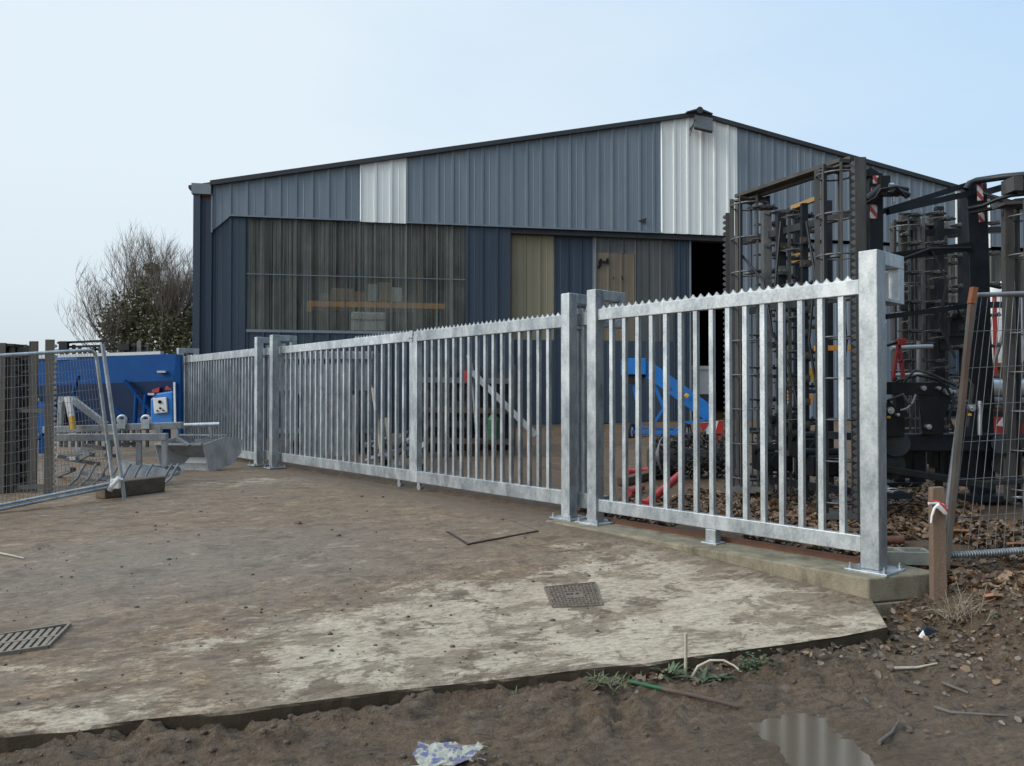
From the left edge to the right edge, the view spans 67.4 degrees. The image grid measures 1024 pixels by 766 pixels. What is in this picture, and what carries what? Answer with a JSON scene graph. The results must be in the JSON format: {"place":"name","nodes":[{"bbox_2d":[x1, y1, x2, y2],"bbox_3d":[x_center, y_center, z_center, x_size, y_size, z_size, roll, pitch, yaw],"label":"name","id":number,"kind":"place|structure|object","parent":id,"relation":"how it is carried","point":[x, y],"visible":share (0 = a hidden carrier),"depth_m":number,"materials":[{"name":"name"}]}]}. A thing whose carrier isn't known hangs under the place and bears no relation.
{"place":"outdoors","nodes":[
{"label":"outdoors","id":0,"kind":"place"},
{"bbox_2d":[96,476,164,498],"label":"concrete block","id":1,"kind":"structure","parent":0,"point":[144,485],"depth_m":9.66,"materials":[{"name":"grey concrete"}]},
{"bbox_2d":[0,398,1023,765],"bbox_3d":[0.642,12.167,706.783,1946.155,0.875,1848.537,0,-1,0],"label":"ground","id":2,"kind":"structure","parent":0,"point":[582,720],"depth_m":3.64,"materials":[{"name":"soil"}]},
{"bbox_2d":[56,219,192,355],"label":"tree","id":3,"kind":"object","parent":2,"relation":"on","point":[168,322],"visible":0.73,"depth_m":43.19,"materials":[{"name":"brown plant"}]},
{"bbox_2d":[294,363,358,455],"bbox_3d":[-3.595,0.559,14.878,1.258,1.881,0.070,0,-1,0],"label":"steel plate stack","id":4,"kind":"object","parent":2,"relation":"on","point":[347,411],"visible":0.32,"depth_m":14.84,"materials":[{"name":"metal"}]},
{"bbox_2d":[279,351,386,452],"bbox_3d":[-3.765,0.442,15.945,2.051,2.111,1.700,0,-1,0],"label":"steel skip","id":5,"kind":"object","parent":2,"relation":"on","point":[372,382],"visible":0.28,"depth_m":15.20,"materials":[{"name":"metal"}]},
{"bbox_2d":[365,388,423,469],"bbox_3d":[-1.883,0.808,12.235,1.080,1.463,1.037,0,-1,0],"label":"scrap heap","id":6,"kind":"object","parent":2,"relation":"on","point":[386,440],"visible":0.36,"depth_m":11.99,"materials":[{"name":"grey metal"}]},
{"bbox_2d":[0,440,887,752],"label":"concrete apron","id":7,"kind":"object","parent":2,"relation":"on","point":[664,598],"visible":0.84,"depth_m":5.13,"materials":[{"name":"grey concrete"}]},
{"bbox_2d":[0,552,23,558],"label":"twig","id":8,"kind":"object","parent":7,"relation":"on","point":[11,555],"visible":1,"depth_m":6.21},
{"bbox_2d":[0,339,56,494],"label":"folded harrow","id":9,"kind":"object","parent":7,"relation":"on","point":[15,447],"visible":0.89,"depth_m":9.93,"materials":[{"name":"grey metal"}]},
{"bbox_2d":[0,622,70,655],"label":"drain grate","id":10,"kind":"object","parent":7,"relation":"in","point":[34,639],"visible":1,"depth_m":4.46,"materials":[{"name":"metal"}]},
{"bbox_2d":[0,343,126,510],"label":"fence panel","id":11,"kind":"object","parent":7,"relation":"on","point":[112,484],"visible":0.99,"depth_m":8.93,"materials":[{"name":"metal"}]},
{"bbox_2d":[55,339,149,446],"bbox_3d":[-9.896,0.242,18.494,2.299,2.592,0.290,0,-1,0],"label":"folded harrow","id":12,"kind":"object","parent":7,"relation":"on","point":[64,345],"visible":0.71,"depth_m":18.48,"materials":[{"name":"black paint"}]},
{"bbox_2d":[38,351,183,453],"bbox_3d":[-8.272,0.502,15.304,4.298,2.208,1.459,0,-1,17],"label":"hopper","id":13,"kind":"object","parent":7,"relation":"on","point":[150,384],"visible":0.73,"depth_m":14.96,"materials":[{"name":"blue paint"}]},
{"bbox_2d":[43,396,219,485],"bbox_3d":[-5.731,0.846,11.217,2.563,1.306,1.189,0,-1,0],"label":"cultivator","id":14,"kind":"object","parent":7,"relation":"on","point":[136,469],"visible":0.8,"depth_m":11.20,"materials":[{"name":"metal"}]},
{"bbox_2d":[177,348,198,391],"bbox_3d":[-7.208,0.376,16.973,0.530,2.284,0.300,1,-1,-41],"label":"guide post","id":15,"kind":"object","parent":7,"relation":"on","point":[181,351],"visible":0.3,"depth_m":16.91,"materials":[{"name":"metal"}]},
{"bbox_2d":[175,348,254,459],"bbox_3d":[-6.170,0.413,15.789,0.070,2.045,4.475,1,-1,-41],"label":"fence panel","id":16,"kind":"object","parent":15,"relation":"attached to","point":[212,382],"visible":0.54,"depth_m":15.33,"materials":[{"name":"metal"}]},
{"bbox_2d":[154,427,241,470],"bbox_3d":[-5.276,1.076,12.784,1.402,0.796,0.623,0,-1,8],"label":"loader bucket","id":17,"kind":"object","parent":7,"relation":"on","point":[187,453],"visible":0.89,"depth_m":12.86,"materials":[{"name":"metal"}]},
{"bbox_2d":[247,337,280,466],"bbox_3d":[-4.412,0.326,13.745,0.530,2.284,0.300,1,-1,-41],"label":"guide post","id":18,"kind":"object","parent":7,"relation":"on","point":[258,405],"visible":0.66,"depth_m":13.62,"materials":[{"name":"metal"}]},
{"bbox_2d":[262,335,296,468],"bbox_3d":[-3.987,0.318,13.255,0.530,2.284,0.300,1,-1,-41],"label":"guide post","id":19,"kind":"object","parent":7,"relation":"on","point":[274,403],"visible":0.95,"depth_m":13.13,"materials":[{"name":"metal"}]},
{"bbox_2d":[3,482,633,707],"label":"mud crumbs","id":20,"kind":"object","parent":7,"relation":"on","point":[300,657],"visible":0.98,"depth_m":4.92,"materials":[{"name":"brown soil"}]},
{"bbox_2d":[254,309,608,508],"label":"sliding gate","id":21,"kind":"structure","parent":7,"relation":"on","point":[414,472],"depth_m":9.78,"materials":[{"name":"metal"}]},
{"bbox_2d":[446,520,538,544],"bbox_3d":[-0.204,1.393,7.133,1.006,0.067,0.634,1,-1,-40],"label":"access cover","id":22,"kind":"object","parent":7,"relation":"on","point":[487,532],"visible":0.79,"depth_m":7.05,"materials":[{"name":"concrete"}]},
{"bbox_2d":[543,582,603,607],"bbox_3d":[0.416,1.475,5.323,0.385,0.070,0.520,0,-1,0],"label":"manhole cover","id":23,"kind":"object","parent":7,"relation":"in","point":[564,596],"visible":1,"depth_m":5.29,"materials":[{"name":"metal"}]},
{"bbox_2d":[413,741,486,765],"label":"torn sack","id":24,"kind":"object","parent":2,"relation":"on","point":[434,753],"visible":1,"depth_m":3.24,"materials":[{"name":"white plastic"}]},
{"bbox_2d":[422,358,515,456],"bbox_3d":[-0.938,0.487,14.597,2.008,1.902,1.210,0,-1,0],"label":"timber rack","id":25,"kind":"object","parent":2,"relation":"on","point":[465,408],"visible":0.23,"depth_m":14.23,"materials":[{"name":"grey metal"}]},
{"bbox_2d":[464,355,536,436],"bbox_3d":[-0.192,0.296,13.811,1.353,1.614,0.388,0,-1,7],"label":"conveyor chute","id":26,"kind":"object","parent":25,"relation":"attached to","point":[534,432],"visible":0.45,"depth_m":13.66,"materials":[{"name":"metal"}]},
{"bbox_2d":[488,415,499,439],"bbox_3d":[-0.332,0.778,13.597,0.243,0.438,0.243,0,-1,0],"label":"green drum","id":27,"kind":"object","parent":2,"relation":"on","point":[490,428],"visible":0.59,"depth_m":13.51,"materials":[{"name":"plastic"}]},
{"bbox_2d":[4,577,1023,765],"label":"mud clods","id":28,"kind":"object","parent":2,"relation":"on","point":[287,741],"visible":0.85,"depth_m":3.61,"materials":[{"name":"brown soil"}]},
{"bbox_2d":[188,107,1023,438],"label":"warehouse","id":29,"kind":"structure","parent":2,"relation":"on","point":[526,227],"depth_m":21.91,"materials":[{"name":"painted corrugated sheet metal"},{"name":"dark metal trim"}]},
{"bbox_2d":[351,312,385,330],"bbox_3d":[-4.029,-0.424,21.546,1.045,3.058,0.930,0,-1,-10],"label":"storage tank","id":30,"kind":"object","parent":29,"relation":"on","point":[367,323],"visible":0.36,"depth_m":21.14,"materials":[{"name":"white paint"}]},
{"bbox_2d":[303,243,444,329],"bbox_3d":[-3.760,-1.351,21.808,4.106,4.920,1.080,0,-1,-10],"label":"pallet rack","id":31,"kind":"object","parent":29,"relation":"on","point":[309,305],"visible":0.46,"depth_m":21.41,"materials":[{"name":"orange metal"}]},
{"bbox_2d":[320,293,329,299],"bbox_3d":[-5.223,-2.365,21.421,0.251,0.204,0.504,0,-1,-10],"label":"carton","id":32,"kind":"object","parent":31,"relation":"on","point":[323,296],"visible":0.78,"depth_m":21.18,"materials":[{"name":"cardboard"}]},
{"bbox_2d":[331,288,353,300],"bbox_3d":[-4.749,-2.444,21.510,0.622,0.364,0.504,0,-1,-10],"label":"carton","id":33,"kind":"object","parent":31,"relation":"on","point":[337,293],"visible":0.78,"depth_m":21.27,"materials":[{"name":"cardboard"}]},
{"bbox_2d":[355,291,365,300],"bbox_3d":[-4.260,-2.402,21.599,0.279,0.284,0.504,0,-1,-10],"label":"carton","id":34,"kind":"object","parent":31,"relation":"on","point":[362,296],"visible":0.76,"depth_m":21.36,"materials":[{"name":"cardboard"}]},
{"bbox_2d":[368,284,376,300],"bbox_3d":[-3.928,-2.511,21.662,0.257,0.504,0.504,0,-1,-10],"label":"carton","id":35,"kind":"object","parent":31,"relation":"on","point":[370,292],"visible":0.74,"depth_m":21.41,"materials":[{"name":"grey cardboard"}]},
{"bbox_2d":[379,282,389,301],"bbox_3d":[-3.605,-2.535,21.721,0.305,0.554,0.504,0,-1,-10],"label":"carton","id":36,"kind":"object","parent":31,"relation":"on","point":[384,291],"visible":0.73,"depth_m":21.48,"materials":[{"name":"cardboard"}]},
{"bbox_2d":[392,287,401,301],"bbox_3d":[-3.269,-2.470,21.782,0.284,0.424,0.504,0,-1,-10],"label":"carton","id":37,"kind":"object","parent":31,"relation":"on","point":[396,294],"visible":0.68,"depth_m":21.54,"materials":[{"name":"grey cardboard"}]},
{"bbox_2d":[417,269,423,301],"bbox_3d":[-2.603,-2.733,21.909,0.167,0.954,0.504,0,-1,-10],"label":"carton","id":38,"kind":"object","parent":31,"relation":"on","point":[420,287],"visible":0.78,"depth_m":21.67,"materials":[{"name":"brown cardboard"}]},
{"bbox_2d":[511,235,593,423],"bbox_3d":[1.139,-1.522,21.730,2.454,5.380,0.090,0,-1,-10],"label":"sliding door","id":39,"kind":"structure","parent":29,"relation":"in","point":[543,268],"depth_m":21.69,"materials":[{"name":"brown metal"}]},
{"bbox_2d":[594,237,691,422],"bbox_3d":[3.786,-1.516,22.156,2.917,5.380,0.090,0,-1,-10],"label":"sliding door","id":40,"kind":"structure","parent":29,"relation":"in","point":[649,269],"depth_m":22.17,"materials":[{"name":"grey metal"}]},
{"bbox_2d":[583,670,638,691],"bbox_3d":[0.490,1.490,3.865,0.289,0.049,0.250,0,-1,0],"label":"grass tuft","id":41,"kind":"object","parent":2,"relation":"on","point":[611,681],"visible":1,"depth_m":3.87,"materials":[{"name":"green plant"}]},
{"bbox_2d":[628,467,648,474],"bbox_3d":[1.865,1.245,10.809,0.494,0.123,0.120,0,-1,-8],"label":"steel tube","id":42,"kind":"object","parent":2,"relation":"on","point":[631,470],"visible":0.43,"depth_m":10.75,"materials":[{"name":"red paint"}]},
{"bbox_2d":[617,470,661,484],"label":"timber beam","id":43,"kind":"structure","parent":2,"relation":"on","point":[632,477],"depth_m":9.93,"materials":[{"name":"wood"}]},
{"bbox_2d":[620,671,664,685],"bbox_3d":[0.628,1.547,3.992,0.390,0.057,0.198,0,-1,0],"label":"grass tuft","id":44,"kind":"object","parent":2,"relation":"on","point":[632,678],"visible":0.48,"depth_m":4.03,"materials":[{"name":"green plant"}]},
{"bbox_2d":[642,472,677,504],"bbox_3d":[1.611,1.155,8.236,0.120,0.353,0.741,-1,-1,42],"label":"steel tube","id":45,"kind":"object","parent":2,"relation":"on","point":[673,482],"visible":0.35,"depth_m":8.18,"materials":[{"name":"red paint"}]},
{"bbox_2d":[621,358,708,437],"bbox_3d":[3.590,0.391,17.418,2.163,1.863,1.174,0,-1,0],"label":"belt elevator","id":46,"kind":"object","parent":2,"relation":"on","point":[704,404],"visible":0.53,"depth_m":17.07,"materials":[{"name":"blue paint"}]},
{"bbox_2d":[650,661,700,681],"bbox_3d":[0.852,1.508,4.025,0.275,0.076,0.218,0,-1,0],"label":"dock plant","id":47,"kind":"object","parent":2,"relation":"on","point":[672,669],"visible":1,"depth_m":4.04,"materials":[{"name":"green plant"}]},
{"bbox_2d":[628,679,738,708],"bbox_3d":[0.853,1.558,3.854,0.552,0.070,0.021,0,-1,21],"label":"garden cane","id":48,"kind":"object","parent":2,"relation":"on","point":[693,695],"visible":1,"depth_m":3.84,"materials":[{"name":"brown wood"}]},
{"bbox_2d":[684,633,686,677],"bbox_3d":[0.919,1.448,4.069,0.020,0.246,0.017,0,-1,0],"label":"cane","id":49,"kind":"object","parent":2,"relation":"on","point":[685,651],"visible":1,"depth_m":4.06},
{"bbox_2d":[647,431,735,478],"bbox_3d":[2.438,0.968,10.337,1.200,0.674,0.716,0,-1,0],"label":"chain harrow","id":50,"kind":"object","parent":2,"relation":"on","point":[704,456],"visible":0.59,"depth_m":10.22,"materials":[{"name":"black metal"}]},
{"bbox_2d":[692,395,708,419],"bbox_3d":[5.671,0.729,23.491,0.662,0.753,1.200,0,-1,0],"label":"crate stand","id":51,"kind":"object","parent":2,"relation":"on","point":[705,398],"visible":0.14,"depth_m":23.00,"materials":[{"name":"black metal"}]},
{"bbox_2d":[691,366,708,393],"bbox_3d":[5.689,-0.081,23.504,0.613,0.842,1.100,0,-1,0],"label":"storage crate","id":52,"kind":"object","parent":51,"relation":"on","point":[704,379],"visible":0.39,"depth_m":23.00,"materials":[{"name":"grey plastic"}]},
{"bbox_2d":[688,666,732,682],"bbox_3d":[1.036,1.545,4.088,0.239,0.047,0.224,1,-1,-33],"label":"weed","id":53,"kind":"object","parent":2,"relation":"on","point":[710,676],"visible":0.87,"depth_m":4.06,"materials":[{"name":"green plant"}]},
{"bbox_2d":[700,421,723,440],"bbox_3d":[2.851,0.912,11.012,0.357,0.749,0.070,0,-1,0],"label":"marker board","id":54,"kind":"object","parent":2,"relation":"on","point":[704,426],"visible":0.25,"depth_m":10.98,"materials":[{"name":"white paint"}]},
{"bbox_2d":[690,659,738,677],"bbox_3d":[1.067,1.512,4.046,0.253,0.110,0.046,0,-1,18],"label":"dead stalk","id":55,"kind":"object","parent":2,"relation":"on","point":[702,664],"visible":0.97,"depth_m":4.06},
{"bbox_2d":[733,649,783,672],"bbox_3d":[1.336,1.514,4.220,0.282,0.098,0.200,0,-1,0],"label":"clover weed","id":56,"kind":"object","parent":2,"relation":"on","point":[754,661],"visible":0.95,"depth_m":4.18,"materials":[{"name":"green plant"}]},
{"bbox_2d":[577,467,1023,591],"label":"leaf litter","id":57,"kind":"object","parent":2,"relation":"on","point":[917,529],"visible":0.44,"depth_m":6.93,"materials":[{"name":"brown plant"}]},
{"bbox_2d":[953,529,968,533],"bbox_3d":[3.749,1.263,6.500,0.230,0.082,0.126,0,-1,0],"label":"tile shard","id":58,"kind":"object","parent":57,"relation":"on","point":[956,531],"visible":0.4,"depth_m":6.46,"materials":[{"name":"ceramic"}]},
{"bbox_2d":[590,545,1023,737],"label":"scattered leaves","id":59,"kind":"object","parent":2,"relation":"on","point":[877,673],"visible":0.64,"depth_m":4.53,"materials":[{"name":"brown plant"}]},
{"bbox_2d":[748,708,874,765],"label":"puddle","id":60,"kind":"object","parent":2,"relation":"on","point":[803,739],"visible":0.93,"depth_m":3.41,"materials":[{"name":"liquid"}]},
{"bbox_2d":[787,195,850,483],"bbox_3d":[3.651,-0.505,9.527,1.033,3.607,0.485,0,-1,0],"label":"cultivator","id":61,"kind":"object","parent":2,"relation":"on","point":[796,272],"visible":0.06,"depth_m":9.43,"materials":[{"name":"paint"}]},
{"bbox_2d":[722,156,1023,521],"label":"folded harrow","id":62,"kind":"object","parent":2,"relation":"on","point":[869,188],"visible":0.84,"depth_m":7.79,"materials":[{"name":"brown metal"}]},
{"bbox_2d":[877,721,898,744],"bbox_3d":[1.683,1.557,3.419,0.024,0.022,0.267,-1,-1,44],"label":"twig","id":63,"kind":"object","parent":2,"relation":"on","point":[880,741],"visible":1,"depth_m":3.38,"materials":[{"name":"grey wood"}]},
{"bbox_2d":[873,600,904,613],"bbox_3d":[1.697,1.690,6.545,0.624,0.325,3.486,1,-1,-41],"label":"kerb footing","id":64,"kind":"object","parent":2,"relation":"on","point":[884,606],"visible":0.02,"depth_m":5.26,"materials":[{"name":"concrete"}]},
{"bbox_2d":[546,519,928,601],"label":"kerb","id":65,"kind":"structure","parent":64,"relation":"on","point":[910,582],"depth_m":5.73,"materials":[{"name":"concrete"}]},
{"bbox_2d":[549,293,586,521],"bbox_3d":[0.675,0.234,7.875,0.530,2.284,0.300,1,-1,-41],"label":"guide post","id":66,"kind":"object","parent":65,"relation":"on","point":[570,302],"visible":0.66,"depth_m":7.75,"materials":[{"name":"metal"}]},
{"bbox_2d":[575,289,625,525],"bbox_3d":[0.910,0.230,7.602,0.530,2.284,0.300,1,-1,-41],"label":"guide post","id":67,"kind":"object","parent":65,"relation":"on","point":[597,299],"visible":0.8,"depth_m":7.48,"materials":[{"name":"metal"}]},
{"bbox_2d":[598,276,859,551],"bbox_3d":[1.697,0.291,6.503,0.140,2.123,2.571,1,-1,-41],"label":"fence panel","id":68,"kind":"object","parent":65,"relation":"on","point":[713,523],"visible":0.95,"depth_m":6.36,"materials":[{"name":"metal"}]},
{"bbox_2d":[608,518,859,563],"bbox_3d":[1.782,1.333,6.609,0.050,0.040,2.474,1,-1,-42],"label":"rail bar","id":69,"kind":"object","parent":65,"relation":"on","point":[814,553],"visible":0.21,"depth_m":6.36,"materials":[{"name":"brown metal"}]},
{"bbox_2d":[844,249,905,577],"bbox_3d":[2.672,0.199,5.569,0.530,2.284,0.300,1,-1,-41],"label":"guide post","id":70,"kind":"object","parent":65,"relation":"on","point":[881,278],"visible":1,"depth_m":5.44,"materials":[{"name":"metal"}]},
{"bbox_2d":[887,547,928,564],"bbox_3d":[2.902,1.295,5.755,0.420,0.090,0.205,0,-1,7],"label":"hollow block","id":71,"kind":"object","parent":65,"relation":"on","point":[908,556],"depth_m":5.66,"materials":[{"name":"grey concrete"}]},
{"bbox_2d":[887,535,904,544],"bbox_3d":[3.049,1.285,6.245,0.264,0.088,0.088,0,-1,0],"label":"clay pipe","id":72,"kind":"object","parent":2,"relation":"on","point":[899,539],"visible":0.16,"depth_m":6.22,"materials":[{"name":"brown ceramic"}]},
{"bbox_2d":[887,338,923,487],"bbox_3d":[4.631,0.358,9.195,0.420,1.779,0.300,0,-1,0],"label":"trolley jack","id":73,"kind":"object","parent":2,"relation":"on","point":[898,403],"visible":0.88,"depth_m":9.17,"materials":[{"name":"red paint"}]},
{"bbox_2d":[893,662,936,669],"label":"twig","id":74,"kind":"object","parent":2,"relation":"on","point":[908,667],"visible":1,"depth_m":4.25,"materials":[{"name":"beige wood"}]},
{"bbox_2d":[919,624,936,637],"bbox_3d":[2.597,1.550,4.787,0.150,0.065,0.090,0,-1,0],"label":"plastic scrap","id":75,"kind":"object","parent":2,"relation":"on","point":[926,630],"visible":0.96,"depth_m":4.79,"materials":[{"name":"blue paint"}]},
{"bbox_2d":[928,486,948,602],"bbox_3d":[2.898,1.153,5.236,0.140,0.886,0.103,0,-1,0],"label":"timber stake","id":76,"kind":"object","parent":2,"relation":"on","point":[938,511],"visible":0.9,"depth_m":5.23,"materials":[{"name":"brown wood"}]},
{"bbox_2d":[889,199,1002,471],"bbox_3d":[5.548,-0.605,9.886,1.290,3.617,2.032,-1,-1,34],"label":"folded harrow","id":77,"kind":"object","parent":2,"relation":"on","point":[926,348],"visible":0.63,"depth_m":10.20,"materials":[{"name":"brown metal"}]},
{"bbox_2d":[941,681,968,693],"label":"twig","id":78,"kind":"object","parent":2,"relation":"on","point":[952,686],"visible":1,"depth_m":3.98,"materials":[{"name":"beige wood"}]},
{"bbox_2d":[950,563,960,567],"bbox_3d":[3.306,1.388,5.814,0.170,0.087,0.120,0,-1,-14],"label":"tile shard","id":79,"kind":"object","parent":2,"relation":"on","point":[955,565],"visible":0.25,"depth_m":5.77,"materials":[{"name":"ceramic"}]},
{"bbox_2d":[918,577,1001,623],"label":"dry stems","id":80,"kind":"object","parent":2,"relation":"on","point":[959,612],"visible":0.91,"depth_m":4.87,"materials":[{"name":"beige plant"}]},
{"bbox_2d":[933,705,1006,716],"bbox_3d":[2.175,1.569,3.639,0.307,0.031,0.095,0,-1,23],"label":"twig","id":81,"kind":"object","parent":2,"relation":"on","point":[935,707],"visible":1,"depth_m":3.63,"materials":[{"name":"beige wood"}]},
{"bbox_2d":[946,287,1023,570],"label":"fence panel","id":82,"kind":"object","parent":2,"relation":"on","point":[974,295],"visible":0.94,"depth_m":5.80,"materials":[{"name":"metal"}]},
{"bbox_2d":[984,593,1001,598],"bbox_3d":[3.131,1.384,4.991,0.126,0.057,0.082,0,-1,0],"label":"tile shard","id":83,"kind":"object","parent":2,"relation":"on","point":[992,595],"visible":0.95,"depth_m":4.97,"materials":[{"name":"ceramic"}]},
{"bbox_2d":[1006,542,1023,545],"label":"tile shard","id":84,"kind":"object","parent":2,"relation":"on","point":[1013,543],"visible":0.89,"depth_m":6.15,"materials":[{"name":"ceramic"}]},
{"bbox_2d":[0,0,1023,358],"label":"sky","id":85,"kind":"structure","parent":0,"point":[110,110],"materials":[{"name":"blue"}]},
{"bbox_2d":[628,484,644,496],"bbox_3d":[1.453,1.274,9.111,0.120,0.121,0.463,-1,-1,31],"label":"steel tube","id":86,"kind":"object","parent":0,"point":[631,491],"visible":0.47,"depth_m":8.98,"materials":[{"name":"red paint"}]},
{"bbox_2d":[953,375,1023,455],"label":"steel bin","id":87,"kind":"object","parent":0,"point":[956,380],"visible":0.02,"depth_m":11.88,"materials":[{"name":"metal"}]},
{"bbox_2d":[990,281,1023,374],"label":"bulk bag","id":88,"kind":"object","parent":87,"relation":"on","point":[995,325],"visible":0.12,"depth_m":11.75,"materials":[{"name":"white fabric"}]},
{"bbox_2d":[993,362,1023,433],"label":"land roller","id":89,"kind":"object","parent":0,"point":[999,428],"visible":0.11,"depth_m":10.71,"materials":[{"name":"metal"}]},
{"bbox_2d":[993,334,1001,369],"bbox_3d":[6.990,-0.176,11.204,0.698,1.933,0.050,0,-1,0],"label":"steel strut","id":90,"kind":"object","parent":89,"relation":"on","point":[997,350],"depth_m":11.19,"materials":[{"name":"grey metal"}]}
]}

